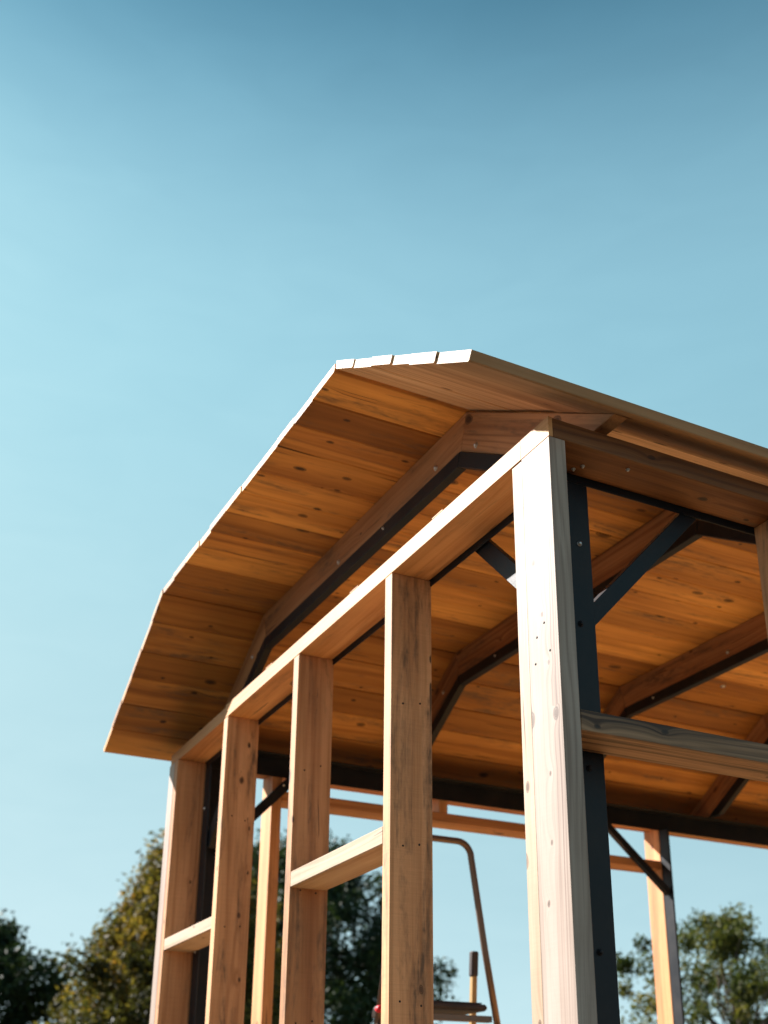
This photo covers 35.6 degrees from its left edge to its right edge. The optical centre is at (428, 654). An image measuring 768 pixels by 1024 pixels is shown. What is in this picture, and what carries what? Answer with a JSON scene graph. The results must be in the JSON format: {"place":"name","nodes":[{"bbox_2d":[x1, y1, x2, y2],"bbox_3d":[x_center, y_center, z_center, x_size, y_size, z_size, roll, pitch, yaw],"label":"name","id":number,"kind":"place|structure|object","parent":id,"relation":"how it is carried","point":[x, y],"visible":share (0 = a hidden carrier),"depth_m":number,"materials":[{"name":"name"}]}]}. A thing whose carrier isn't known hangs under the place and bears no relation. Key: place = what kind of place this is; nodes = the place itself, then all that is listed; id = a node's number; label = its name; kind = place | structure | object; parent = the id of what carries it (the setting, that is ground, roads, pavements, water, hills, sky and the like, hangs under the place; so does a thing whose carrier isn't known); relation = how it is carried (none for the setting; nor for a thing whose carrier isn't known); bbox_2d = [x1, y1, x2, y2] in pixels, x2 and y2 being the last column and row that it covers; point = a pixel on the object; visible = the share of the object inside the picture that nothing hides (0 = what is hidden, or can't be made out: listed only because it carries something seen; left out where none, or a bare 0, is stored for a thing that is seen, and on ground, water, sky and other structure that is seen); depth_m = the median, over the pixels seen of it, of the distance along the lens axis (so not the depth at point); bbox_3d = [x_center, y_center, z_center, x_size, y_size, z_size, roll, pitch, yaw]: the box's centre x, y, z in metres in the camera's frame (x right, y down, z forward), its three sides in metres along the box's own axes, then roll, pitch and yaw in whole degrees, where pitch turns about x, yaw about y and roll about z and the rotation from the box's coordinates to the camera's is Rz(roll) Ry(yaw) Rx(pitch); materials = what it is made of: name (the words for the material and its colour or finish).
{"place":"outdoors","nodes":[
{"label":"outdoors","id":0,"kind":"place"},
{"bbox_2d":[0,0,767,1023],"label":"sky","id":1,"kind":"structure","parent":0,"point":[208,208],"materials":[{"name":"blue"}]},
{"bbox_2d":[372,835,500,1023],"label":"step ladder","id":2,"kind":"object","parent":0,"point":[456,1011],"visible":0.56,"depth_m":4.10,"materials":[{"name":"metal"}]},
{"bbox_3d":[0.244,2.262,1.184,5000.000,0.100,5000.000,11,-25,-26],"label":"ground","id":3,"kind":"structure","parent":0,"visible":0},
{"bbox_2d":[0,909,87,1023],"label":"broadleaf tree","id":4,"kind":"object","parent":3,"relation":"on","point":[20,978],"visible":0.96,"depth_m":21.55,"materials":[{"name":"green plant"}]},
{"bbox_2d":[33,828,283,1023],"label":"broadleaf tree","id":5,"kind":"object","parent":3,"relation":"on","point":[117,981],"visible":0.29,"depth_m":18.23,"materials":[{"name":"green plant"}]},
{"bbox_2d":[70,829,458,1023],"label":"broadleaf tree","id":6,"kind":"object","parent":3,"relation":"on","point":[351,999],"visible":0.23,"depth_m":23.64,"materials":[{"name":"green plant"}]},
{"bbox_2d":[104,349,767,1023],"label":"house frame","id":7,"kind":"object","parent":3,"relation":"on","point":[418,591],"visible":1,"depth_m":3.29,"materials":[{"name":"brown wood"}]},
{"bbox_2d":[616,902,767,1023],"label":"broadleaf tree","id":8,"kind":"object","parent":3,"relation":"on","point":[727,936],"visible":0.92,"depth_m":15.85,"materials":[{"name":"green plant"}]}
]}

